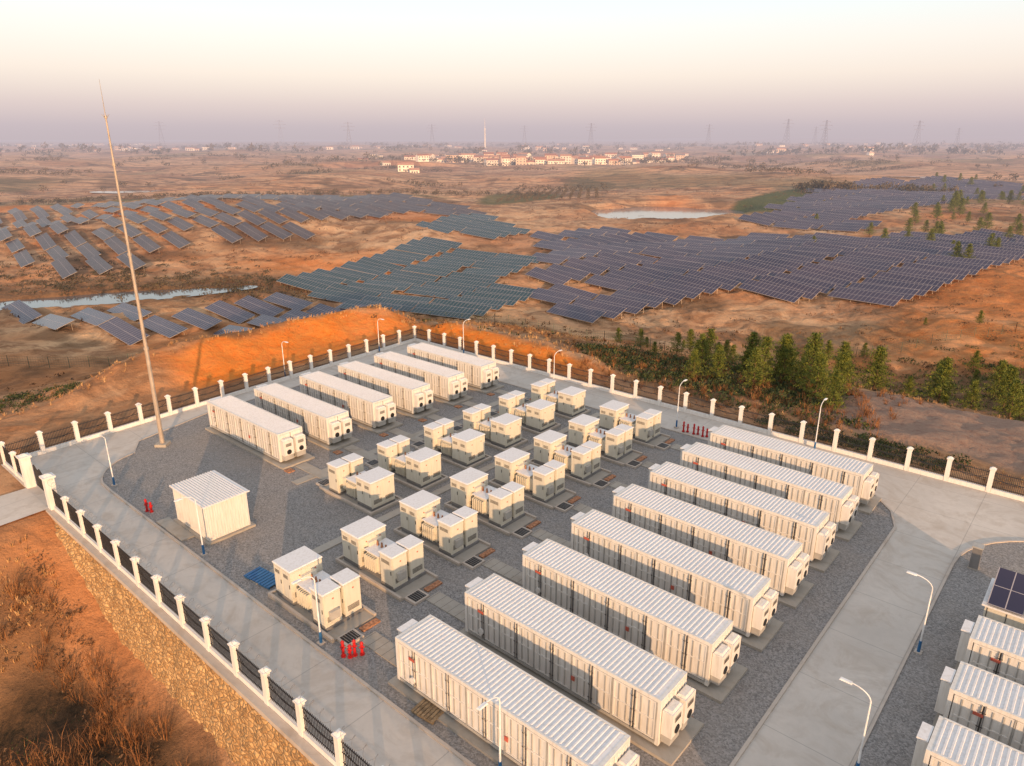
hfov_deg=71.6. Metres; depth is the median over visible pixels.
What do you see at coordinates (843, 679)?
street lamp
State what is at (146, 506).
fire hydrant
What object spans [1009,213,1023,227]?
pine tree
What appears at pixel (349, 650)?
fire hydrant
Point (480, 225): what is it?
solar panel array
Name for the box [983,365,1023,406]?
pine tree
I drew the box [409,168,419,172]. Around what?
village house
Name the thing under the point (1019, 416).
pine tree
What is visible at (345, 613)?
inverter transformer skid
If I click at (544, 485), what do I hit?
inverter transformer skid
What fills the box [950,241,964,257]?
pine tree
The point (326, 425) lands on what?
battery container
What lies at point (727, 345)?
pine tree
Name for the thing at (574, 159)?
village house
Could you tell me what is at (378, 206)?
solar panel array
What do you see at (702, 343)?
pine tree
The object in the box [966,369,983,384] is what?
pine tree
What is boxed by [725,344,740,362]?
pine tree
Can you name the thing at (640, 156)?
village house
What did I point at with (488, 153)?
village house
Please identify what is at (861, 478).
battery container
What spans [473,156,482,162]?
village house
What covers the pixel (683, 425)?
fire hydrant
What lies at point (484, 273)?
solar panel array
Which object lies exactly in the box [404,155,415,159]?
village house
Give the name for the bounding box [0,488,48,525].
access road
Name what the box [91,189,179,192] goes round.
pond
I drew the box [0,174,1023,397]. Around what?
scattered scrub
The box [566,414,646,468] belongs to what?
inverter transformer skid
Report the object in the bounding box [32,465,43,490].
sliding gate
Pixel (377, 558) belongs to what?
inverter transformer skid
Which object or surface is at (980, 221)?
pine tree
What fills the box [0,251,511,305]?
valley scrub
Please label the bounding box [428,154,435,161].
village house
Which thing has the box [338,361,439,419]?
battery container
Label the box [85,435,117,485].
street lamp
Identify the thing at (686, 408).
perimeter fence
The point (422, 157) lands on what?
village house
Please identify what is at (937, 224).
pine tree
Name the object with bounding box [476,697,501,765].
street lamp
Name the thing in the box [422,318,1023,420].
evergreen shrubs
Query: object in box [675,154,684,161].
village house
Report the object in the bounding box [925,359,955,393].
pine tree
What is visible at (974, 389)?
pine tree
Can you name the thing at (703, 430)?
fire hydrant
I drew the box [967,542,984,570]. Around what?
control box
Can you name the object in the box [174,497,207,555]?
street lamp
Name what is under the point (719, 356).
pine tree
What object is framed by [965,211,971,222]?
pine tree
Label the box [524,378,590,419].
inverter transformer skid
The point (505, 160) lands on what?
village house
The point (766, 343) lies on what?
pine tree
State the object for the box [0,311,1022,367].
wire fence
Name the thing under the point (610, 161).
village house
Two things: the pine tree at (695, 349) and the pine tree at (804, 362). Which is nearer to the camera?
the pine tree at (804, 362)
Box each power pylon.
[154,121,165,145]
[341,122,354,145]
[426,124,434,145]
[521,125,527,143]
[587,123,595,144]
[705,124,711,146]
[782,119,793,145]
[819,120,832,147]
[910,121,924,148]
[953,128,960,144]
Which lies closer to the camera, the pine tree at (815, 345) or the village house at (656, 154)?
the pine tree at (815, 345)
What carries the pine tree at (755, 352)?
on the ground
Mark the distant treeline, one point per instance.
(935, 146)
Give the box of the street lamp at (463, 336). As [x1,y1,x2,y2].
[463,319,469,352]
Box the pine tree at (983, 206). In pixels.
[978,202,988,213]
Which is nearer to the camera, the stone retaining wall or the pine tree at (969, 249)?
the stone retaining wall
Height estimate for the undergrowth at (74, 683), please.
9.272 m
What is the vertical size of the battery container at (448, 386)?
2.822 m
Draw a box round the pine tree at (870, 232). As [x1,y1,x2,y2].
[865,222,875,235]
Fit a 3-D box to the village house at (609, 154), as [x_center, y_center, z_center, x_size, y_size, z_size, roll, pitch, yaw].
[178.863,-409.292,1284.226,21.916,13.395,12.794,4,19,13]
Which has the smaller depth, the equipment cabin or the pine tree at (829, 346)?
the equipment cabin
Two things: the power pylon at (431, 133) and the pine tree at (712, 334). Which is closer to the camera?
the pine tree at (712, 334)
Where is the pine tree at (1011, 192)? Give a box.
[1004,190,1015,203]
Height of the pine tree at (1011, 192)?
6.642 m
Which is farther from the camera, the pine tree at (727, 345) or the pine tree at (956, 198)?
the pine tree at (956, 198)
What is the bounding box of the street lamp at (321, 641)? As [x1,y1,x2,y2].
[291,576,325,645]
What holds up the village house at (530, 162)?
on the ground
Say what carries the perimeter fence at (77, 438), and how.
on the concrete road at (817, 715)
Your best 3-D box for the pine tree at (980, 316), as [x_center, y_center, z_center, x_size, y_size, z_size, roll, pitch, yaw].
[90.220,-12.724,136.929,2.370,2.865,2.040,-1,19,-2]
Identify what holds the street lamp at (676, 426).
on the concrete road at (817, 715)
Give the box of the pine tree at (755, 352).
[737,347,776,387]
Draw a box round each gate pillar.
[16,453,36,488]
[39,472,56,509]
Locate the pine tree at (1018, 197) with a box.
[1016,192,1022,200]
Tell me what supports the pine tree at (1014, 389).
on the ground
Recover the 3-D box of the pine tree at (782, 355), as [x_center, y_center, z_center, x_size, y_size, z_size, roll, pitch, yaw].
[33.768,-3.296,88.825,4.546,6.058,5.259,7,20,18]
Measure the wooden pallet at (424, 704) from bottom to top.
0.140 m
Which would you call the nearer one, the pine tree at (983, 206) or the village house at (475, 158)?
the pine tree at (983, 206)
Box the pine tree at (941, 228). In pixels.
[934,224,945,233]
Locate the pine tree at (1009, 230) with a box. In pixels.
[1004,225,1014,237]
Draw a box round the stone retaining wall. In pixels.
[46,509,332,765]
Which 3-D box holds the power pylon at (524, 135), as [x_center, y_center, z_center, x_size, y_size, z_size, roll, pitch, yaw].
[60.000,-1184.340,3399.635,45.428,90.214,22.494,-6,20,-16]
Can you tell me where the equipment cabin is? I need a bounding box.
[982,567,1023,630]
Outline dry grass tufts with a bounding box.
[0,304,1023,671]
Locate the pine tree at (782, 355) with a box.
[765,337,798,375]
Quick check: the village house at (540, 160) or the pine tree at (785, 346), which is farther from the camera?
the village house at (540, 160)
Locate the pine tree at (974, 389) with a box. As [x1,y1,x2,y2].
[955,379,987,410]
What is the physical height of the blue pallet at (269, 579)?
0.160 m
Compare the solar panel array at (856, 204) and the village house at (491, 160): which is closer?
the solar panel array at (856, 204)
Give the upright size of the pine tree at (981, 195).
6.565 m
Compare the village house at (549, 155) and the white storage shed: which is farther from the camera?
the village house at (549, 155)
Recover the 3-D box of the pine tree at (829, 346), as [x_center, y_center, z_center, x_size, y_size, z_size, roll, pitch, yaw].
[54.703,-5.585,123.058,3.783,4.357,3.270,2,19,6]
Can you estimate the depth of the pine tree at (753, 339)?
88.23 m
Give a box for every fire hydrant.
[144,499,153,512]
[340,640,352,658]
[352,639,364,656]
[682,421,688,431]
[692,424,699,434]
[701,426,708,436]
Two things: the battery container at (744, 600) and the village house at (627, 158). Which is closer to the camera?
the battery container at (744, 600)
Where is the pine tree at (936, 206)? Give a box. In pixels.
[929,202,942,215]
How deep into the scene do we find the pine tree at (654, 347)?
97.94 m
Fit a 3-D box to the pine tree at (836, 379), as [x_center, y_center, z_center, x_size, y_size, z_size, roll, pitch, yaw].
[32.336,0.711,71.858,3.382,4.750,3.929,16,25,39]
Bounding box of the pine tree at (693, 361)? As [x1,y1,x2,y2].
[682,349,706,377]
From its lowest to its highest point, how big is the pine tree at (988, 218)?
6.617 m
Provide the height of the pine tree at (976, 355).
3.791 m
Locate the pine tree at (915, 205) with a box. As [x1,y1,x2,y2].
[907,202,919,215]
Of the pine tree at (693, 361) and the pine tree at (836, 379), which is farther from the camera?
the pine tree at (693, 361)
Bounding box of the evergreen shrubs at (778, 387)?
[573,341,873,430]
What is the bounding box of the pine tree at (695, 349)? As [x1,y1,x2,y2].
[685,339,706,363]
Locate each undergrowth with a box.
[0,553,169,765]
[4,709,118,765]
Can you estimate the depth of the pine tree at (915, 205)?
292.38 m
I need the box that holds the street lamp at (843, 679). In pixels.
[839,677,871,765]
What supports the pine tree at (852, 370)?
on the ground
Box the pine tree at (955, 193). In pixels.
[948,191,959,206]
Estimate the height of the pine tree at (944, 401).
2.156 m
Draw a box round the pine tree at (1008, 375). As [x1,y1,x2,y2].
[993,364,1016,387]
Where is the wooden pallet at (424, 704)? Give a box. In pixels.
[411,698,443,724]
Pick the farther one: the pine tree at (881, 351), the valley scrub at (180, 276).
the valley scrub at (180, 276)
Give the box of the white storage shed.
[156,470,255,545]
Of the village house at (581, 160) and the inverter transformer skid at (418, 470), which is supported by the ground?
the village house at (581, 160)
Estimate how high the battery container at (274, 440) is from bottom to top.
2.822 m
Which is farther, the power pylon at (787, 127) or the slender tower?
the power pylon at (787, 127)
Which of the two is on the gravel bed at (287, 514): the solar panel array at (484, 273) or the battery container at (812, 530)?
the battery container at (812, 530)
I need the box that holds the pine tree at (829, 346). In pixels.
[821,340,834,359]
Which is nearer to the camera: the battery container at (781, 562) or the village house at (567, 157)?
the battery container at (781, 562)
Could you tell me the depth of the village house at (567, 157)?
897.15 m
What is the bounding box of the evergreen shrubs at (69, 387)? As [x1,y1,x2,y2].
[0,382,974,471]
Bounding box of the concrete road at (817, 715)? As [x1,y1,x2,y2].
[1,341,1023,765]
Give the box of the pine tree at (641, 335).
[631,328,646,346]
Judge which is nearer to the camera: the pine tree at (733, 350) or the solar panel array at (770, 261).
the pine tree at (733, 350)
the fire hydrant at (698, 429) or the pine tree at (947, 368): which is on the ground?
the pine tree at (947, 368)
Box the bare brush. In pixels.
[0,343,924,765]
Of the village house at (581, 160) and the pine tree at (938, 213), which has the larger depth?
the village house at (581, 160)
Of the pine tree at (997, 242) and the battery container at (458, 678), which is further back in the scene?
the pine tree at (997, 242)
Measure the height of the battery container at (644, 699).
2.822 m
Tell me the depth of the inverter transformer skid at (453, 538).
47.39 m
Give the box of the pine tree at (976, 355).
[962,349,986,370]
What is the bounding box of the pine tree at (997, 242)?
[992,237,1002,247]
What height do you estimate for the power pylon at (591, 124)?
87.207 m
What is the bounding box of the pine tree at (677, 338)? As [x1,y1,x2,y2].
[666,332,686,353]
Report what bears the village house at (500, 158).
on the ground
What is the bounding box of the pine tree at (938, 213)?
[933,206,942,218]
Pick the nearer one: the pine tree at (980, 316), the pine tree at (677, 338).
the pine tree at (677, 338)
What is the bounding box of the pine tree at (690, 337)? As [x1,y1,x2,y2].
[685,329,695,349]
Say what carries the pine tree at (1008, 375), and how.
on the ground
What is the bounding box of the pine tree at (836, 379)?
[812,369,848,411]
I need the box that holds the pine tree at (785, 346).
[767,333,808,381]
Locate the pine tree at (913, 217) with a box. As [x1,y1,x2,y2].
[911,209,920,224]
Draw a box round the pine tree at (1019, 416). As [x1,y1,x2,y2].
[1007,381,1023,419]
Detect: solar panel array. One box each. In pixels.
[0,192,486,278]
[1,292,366,344]
[277,236,538,319]
[416,213,530,239]
[525,226,1023,325]
[738,176,1023,231]
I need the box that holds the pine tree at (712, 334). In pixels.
[702,328,719,360]
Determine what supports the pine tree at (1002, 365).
on the ground
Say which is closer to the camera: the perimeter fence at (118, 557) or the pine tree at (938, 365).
the perimeter fence at (118, 557)
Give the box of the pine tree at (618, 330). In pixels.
[613,327,624,342]
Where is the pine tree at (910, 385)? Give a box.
[896,375,917,396]
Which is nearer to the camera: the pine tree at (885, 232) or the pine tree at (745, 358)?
the pine tree at (745, 358)
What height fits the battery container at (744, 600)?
2.822 m
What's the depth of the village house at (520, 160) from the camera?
891.71 m
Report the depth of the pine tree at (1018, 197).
378.24 m
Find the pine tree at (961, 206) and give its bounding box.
[952,198,968,215]
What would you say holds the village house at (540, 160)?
on the ground
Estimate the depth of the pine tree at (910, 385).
92.96 m
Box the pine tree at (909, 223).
[903,218,915,230]
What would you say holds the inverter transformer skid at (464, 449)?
on the gravel bed at (287, 514)
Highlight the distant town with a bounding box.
[2,142,1022,152]
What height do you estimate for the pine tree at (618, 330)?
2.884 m
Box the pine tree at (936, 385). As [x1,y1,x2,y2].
[923,368,961,401]
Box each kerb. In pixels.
[100,355,895,765]
[851,540,1023,765]
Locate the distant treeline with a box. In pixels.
[0,140,1023,155]
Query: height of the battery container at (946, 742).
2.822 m
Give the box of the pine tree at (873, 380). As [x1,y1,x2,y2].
[860,362,884,390]
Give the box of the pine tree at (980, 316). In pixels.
[974,310,985,323]
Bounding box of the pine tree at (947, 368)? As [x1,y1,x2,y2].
[913,356,962,401]
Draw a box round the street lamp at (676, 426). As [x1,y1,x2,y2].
[674,379,686,427]
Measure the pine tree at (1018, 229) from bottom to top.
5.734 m
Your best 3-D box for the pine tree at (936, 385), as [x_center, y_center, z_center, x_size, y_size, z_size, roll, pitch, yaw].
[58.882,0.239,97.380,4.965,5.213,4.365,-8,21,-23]
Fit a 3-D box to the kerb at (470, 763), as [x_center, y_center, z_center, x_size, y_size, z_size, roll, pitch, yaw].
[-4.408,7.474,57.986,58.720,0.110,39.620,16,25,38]
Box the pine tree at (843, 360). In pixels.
[823,351,863,389]
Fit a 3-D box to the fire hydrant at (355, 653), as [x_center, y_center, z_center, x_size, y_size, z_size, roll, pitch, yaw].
[-8.146,13.961,37.593,0.660,1.020,0.340,-4,19,-11]
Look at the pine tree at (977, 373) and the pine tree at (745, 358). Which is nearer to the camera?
the pine tree at (745, 358)
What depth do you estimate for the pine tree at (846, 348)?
94.68 m
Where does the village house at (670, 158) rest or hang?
on the ground
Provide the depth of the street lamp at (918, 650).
37.31 m
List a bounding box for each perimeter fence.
[0,325,416,464]
[2,446,23,481]
[47,479,389,765]
[415,328,1023,501]
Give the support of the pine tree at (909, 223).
on the ground
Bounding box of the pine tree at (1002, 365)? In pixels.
[979,359,1009,396]
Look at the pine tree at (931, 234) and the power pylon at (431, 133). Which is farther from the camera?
the power pylon at (431, 133)
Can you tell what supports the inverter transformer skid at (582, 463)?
on the gravel bed at (287, 514)
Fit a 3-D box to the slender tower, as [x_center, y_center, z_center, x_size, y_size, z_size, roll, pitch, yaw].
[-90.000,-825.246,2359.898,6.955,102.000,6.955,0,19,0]
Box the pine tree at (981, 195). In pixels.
[974,191,988,203]
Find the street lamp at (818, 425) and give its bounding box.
[814,398,827,448]
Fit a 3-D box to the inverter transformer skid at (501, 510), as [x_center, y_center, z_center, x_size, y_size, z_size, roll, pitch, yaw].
[-1.289,8.450,51.356,7.350,2.480,3.050,16,25,38]
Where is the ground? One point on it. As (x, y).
(32, 708)
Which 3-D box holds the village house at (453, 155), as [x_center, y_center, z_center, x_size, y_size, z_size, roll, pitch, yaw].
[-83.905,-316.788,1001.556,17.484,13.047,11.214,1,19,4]
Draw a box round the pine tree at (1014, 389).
[991,378,1023,420]
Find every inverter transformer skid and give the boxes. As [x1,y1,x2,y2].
[268,546,380,647]
[316,453,402,516]
[335,516,442,605]
[364,435,448,491]
[393,490,494,569]
[410,418,491,469]
[444,467,540,538]
[454,403,527,451]
[488,447,580,512]
[491,390,560,434]
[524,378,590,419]
[529,430,615,488]
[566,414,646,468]
[599,400,674,450]
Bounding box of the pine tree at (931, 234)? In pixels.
[924,228,936,240]
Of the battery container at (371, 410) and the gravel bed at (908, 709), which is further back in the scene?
the battery container at (371, 410)
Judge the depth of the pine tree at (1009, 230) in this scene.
228.32 m
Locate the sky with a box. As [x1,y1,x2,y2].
[0,0,1023,139]
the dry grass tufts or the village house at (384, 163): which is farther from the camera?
the village house at (384, 163)
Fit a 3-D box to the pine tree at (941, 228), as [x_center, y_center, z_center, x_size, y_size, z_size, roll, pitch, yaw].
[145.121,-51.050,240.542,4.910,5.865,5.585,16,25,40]
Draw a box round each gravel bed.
[103,364,893,765]
[855,542,1023,765]
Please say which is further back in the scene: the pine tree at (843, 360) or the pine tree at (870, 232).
the pine tree at (870, 232)
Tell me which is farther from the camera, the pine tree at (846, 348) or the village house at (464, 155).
the village house at (464, 155)
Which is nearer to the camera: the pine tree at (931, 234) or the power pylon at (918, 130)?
the pine tree at (931, 234)
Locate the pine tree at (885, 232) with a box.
[879,228,889,237]
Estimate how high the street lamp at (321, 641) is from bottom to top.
4.520 m
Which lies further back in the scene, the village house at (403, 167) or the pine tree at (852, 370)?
the village house at (403, 167)
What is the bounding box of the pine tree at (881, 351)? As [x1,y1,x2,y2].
[851,345,902,390]
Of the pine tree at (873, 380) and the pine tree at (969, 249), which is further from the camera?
the pine tree at (969, 249)
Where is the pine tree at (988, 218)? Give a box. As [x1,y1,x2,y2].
[982,212,996,228]
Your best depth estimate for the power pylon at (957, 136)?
2454.97 m
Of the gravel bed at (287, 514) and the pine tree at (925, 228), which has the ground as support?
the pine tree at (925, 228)
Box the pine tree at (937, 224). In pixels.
[928,221,939,232]
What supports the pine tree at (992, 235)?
on the ground
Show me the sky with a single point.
(202, 69)
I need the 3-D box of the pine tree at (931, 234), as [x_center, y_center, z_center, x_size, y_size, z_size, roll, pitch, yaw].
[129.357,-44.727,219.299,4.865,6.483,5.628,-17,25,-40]
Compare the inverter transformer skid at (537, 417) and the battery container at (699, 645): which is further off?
the inverter transformer skid at (537, 417)
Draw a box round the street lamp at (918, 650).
[906,571,932,654]
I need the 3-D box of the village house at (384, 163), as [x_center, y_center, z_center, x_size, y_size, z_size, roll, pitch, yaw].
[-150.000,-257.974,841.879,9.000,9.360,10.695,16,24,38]
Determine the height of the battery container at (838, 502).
2.822 m
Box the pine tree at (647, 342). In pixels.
[641,336,649,347]
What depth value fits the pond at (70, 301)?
171.16 m
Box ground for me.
[0,136,1023,765]
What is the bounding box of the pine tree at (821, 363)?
[792,351,846,398]
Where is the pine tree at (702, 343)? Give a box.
[686,333,713,365]
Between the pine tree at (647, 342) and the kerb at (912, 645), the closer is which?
the kerb at (912, 645)
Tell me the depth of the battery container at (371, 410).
68.22 m
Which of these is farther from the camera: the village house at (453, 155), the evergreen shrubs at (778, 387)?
the village house at (453, 155)
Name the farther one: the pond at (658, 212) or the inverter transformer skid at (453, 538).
the pond at (658, 212)
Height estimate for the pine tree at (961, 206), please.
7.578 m
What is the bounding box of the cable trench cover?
[250,389,736,717]
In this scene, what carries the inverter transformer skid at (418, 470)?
on the gravel bed at (287, 514)
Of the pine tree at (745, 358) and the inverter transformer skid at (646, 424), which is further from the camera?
the pine tree at (745, 358)
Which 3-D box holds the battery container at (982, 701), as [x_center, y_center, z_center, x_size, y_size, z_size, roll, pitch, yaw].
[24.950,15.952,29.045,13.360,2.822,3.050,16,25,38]
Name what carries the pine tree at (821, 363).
on the ground
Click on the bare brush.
(146, 725)
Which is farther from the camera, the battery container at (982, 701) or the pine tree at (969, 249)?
the pine tree at (969, 249)
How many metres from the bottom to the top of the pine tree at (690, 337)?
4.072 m
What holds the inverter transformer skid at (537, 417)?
on the gravel bed at (287, 514)
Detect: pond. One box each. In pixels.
[0,285,256,309]
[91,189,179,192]
[591,207,743,218]
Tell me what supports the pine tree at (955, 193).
on the ground
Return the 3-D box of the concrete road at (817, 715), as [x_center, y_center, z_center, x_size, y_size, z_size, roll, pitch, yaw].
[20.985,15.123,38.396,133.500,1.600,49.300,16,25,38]
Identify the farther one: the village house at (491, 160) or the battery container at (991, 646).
the village house at (491, 160)
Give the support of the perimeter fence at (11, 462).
on the concrete road at (817, 715)
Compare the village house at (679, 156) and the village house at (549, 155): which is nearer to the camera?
the village house at (549, 155)
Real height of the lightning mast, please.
30.200 m
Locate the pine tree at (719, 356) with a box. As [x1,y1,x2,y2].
[699,344,733,380]
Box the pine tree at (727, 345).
[722,339,732,360]
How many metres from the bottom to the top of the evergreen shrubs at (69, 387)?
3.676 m
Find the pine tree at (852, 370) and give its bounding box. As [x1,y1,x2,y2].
[831,351,864,383]
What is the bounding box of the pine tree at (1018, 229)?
[1014,223,1023,234]
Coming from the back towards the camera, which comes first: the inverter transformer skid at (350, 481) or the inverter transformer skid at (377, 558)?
the inverter transformer skid at (350, 481)
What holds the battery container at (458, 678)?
on the gravel bed at (287, 514)
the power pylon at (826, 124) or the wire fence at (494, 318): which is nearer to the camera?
the wire fence at (494, 318)
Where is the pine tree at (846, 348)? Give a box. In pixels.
[830,340,860,378]
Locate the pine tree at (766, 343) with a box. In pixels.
[742,335,782,380]
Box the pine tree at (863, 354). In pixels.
[858,342,871,357]
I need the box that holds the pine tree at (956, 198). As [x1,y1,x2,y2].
[950,194,959,208]
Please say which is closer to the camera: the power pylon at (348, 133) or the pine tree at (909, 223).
the pine tree at (909, 223)
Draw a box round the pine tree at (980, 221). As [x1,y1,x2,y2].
[972,217,986,230]
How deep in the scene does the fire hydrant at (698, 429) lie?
65.77 m
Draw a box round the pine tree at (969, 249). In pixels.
[963,243,975,258]
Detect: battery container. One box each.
[205,395,314,469]
[254,383,359,451]
[299,371,402,433]
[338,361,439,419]
[374,351,472,405]
[388,614,639,765]
[407,342,503,393]
[459,573,703,765]
[522,538,747,703]
[571,509,783,652]
[612,484,813,608]
[648,461,839,572]
[680,442,861,541]
[708,425,881,514]
[911,715,1023,765]
[932,661,1023,751]
[955,615,1023,684]
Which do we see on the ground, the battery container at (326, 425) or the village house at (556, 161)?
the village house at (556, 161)
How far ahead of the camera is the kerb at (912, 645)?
38.90 m
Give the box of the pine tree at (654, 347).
[649,341,660,354]
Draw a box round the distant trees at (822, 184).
[0,151,1021,204]
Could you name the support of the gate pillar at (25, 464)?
on the concrete road at (817, 715)
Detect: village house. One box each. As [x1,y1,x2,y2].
[381,161,390,165]
[397,163,414,171]
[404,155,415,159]
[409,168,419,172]
[415,154,428,161]
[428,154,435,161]
[446,153,458,162]
[460,153,475,161]
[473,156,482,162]
[483,152,493,155]
[483,155,498,162]
[484,158,498,165]
[499,154,509,163]
[502,156,510,165]
[515,156,525,164]
[526,160,534,164]
[535,158,546,164]
[544,153,555,159]
[547,159,564,163]
[560,154,571,163]
[571,156,579,163]
[578,157,592,164]
[594,156,605,164]
[605,153,616,158]
[607,159,619,164]
[616,156,631,164]
[631,154,643,159]
[648,152,659,156]
[665,156,674,161]
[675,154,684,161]
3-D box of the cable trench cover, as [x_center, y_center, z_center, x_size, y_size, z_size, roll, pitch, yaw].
[1.403,9.084,53.198,38.000,0.078,37.700,16,25,38]
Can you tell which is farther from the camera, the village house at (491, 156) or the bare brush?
the village house at (491, 156)
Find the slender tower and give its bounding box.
[484,125,485,147]
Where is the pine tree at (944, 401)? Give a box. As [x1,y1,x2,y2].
[938,392,949,405]
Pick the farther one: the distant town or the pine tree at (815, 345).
the distant town
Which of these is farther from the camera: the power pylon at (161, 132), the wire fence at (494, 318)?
the power pylon at (161, 132)
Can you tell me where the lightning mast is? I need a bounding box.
[99,81,170,446]
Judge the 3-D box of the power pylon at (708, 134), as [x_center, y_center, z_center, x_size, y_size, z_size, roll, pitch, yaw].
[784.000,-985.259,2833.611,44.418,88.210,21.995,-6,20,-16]
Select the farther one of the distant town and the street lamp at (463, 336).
the distant town
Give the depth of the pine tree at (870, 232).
253.70 m
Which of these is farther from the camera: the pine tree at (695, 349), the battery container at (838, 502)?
the pine tree at (695, 349)
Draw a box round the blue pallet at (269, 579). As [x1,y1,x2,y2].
[243,566,275,589]
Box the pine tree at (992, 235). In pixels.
[984,233,996,245]
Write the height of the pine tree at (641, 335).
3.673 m
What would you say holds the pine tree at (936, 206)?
on the ground
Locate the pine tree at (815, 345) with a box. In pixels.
[785,331,830,387]
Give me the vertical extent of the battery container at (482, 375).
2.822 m
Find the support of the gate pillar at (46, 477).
on the concrete road at (817, 715)
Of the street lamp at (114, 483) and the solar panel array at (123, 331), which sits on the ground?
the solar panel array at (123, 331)
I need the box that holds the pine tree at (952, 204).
[946,199,955,212]
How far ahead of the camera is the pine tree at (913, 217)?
275.93 m
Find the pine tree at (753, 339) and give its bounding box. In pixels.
[732,332,762,371]
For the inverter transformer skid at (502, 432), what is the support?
on the gravel bed at (287, 514)
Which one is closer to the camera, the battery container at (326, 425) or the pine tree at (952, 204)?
the battery container at (326, 425)
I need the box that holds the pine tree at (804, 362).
[791,342,820,378]
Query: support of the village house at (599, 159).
on the ground
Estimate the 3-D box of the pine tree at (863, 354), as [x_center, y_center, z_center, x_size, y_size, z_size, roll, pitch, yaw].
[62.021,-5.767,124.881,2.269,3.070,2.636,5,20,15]
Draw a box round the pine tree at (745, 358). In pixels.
[735,350,751,372]
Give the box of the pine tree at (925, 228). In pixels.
[920,220,930,231]
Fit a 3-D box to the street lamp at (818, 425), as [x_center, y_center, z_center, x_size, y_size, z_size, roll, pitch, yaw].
[27.048,3.613,62.364,0.360,4.520,1.480,16,25,38]
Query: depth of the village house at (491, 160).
911.47 m
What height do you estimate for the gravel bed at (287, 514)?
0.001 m

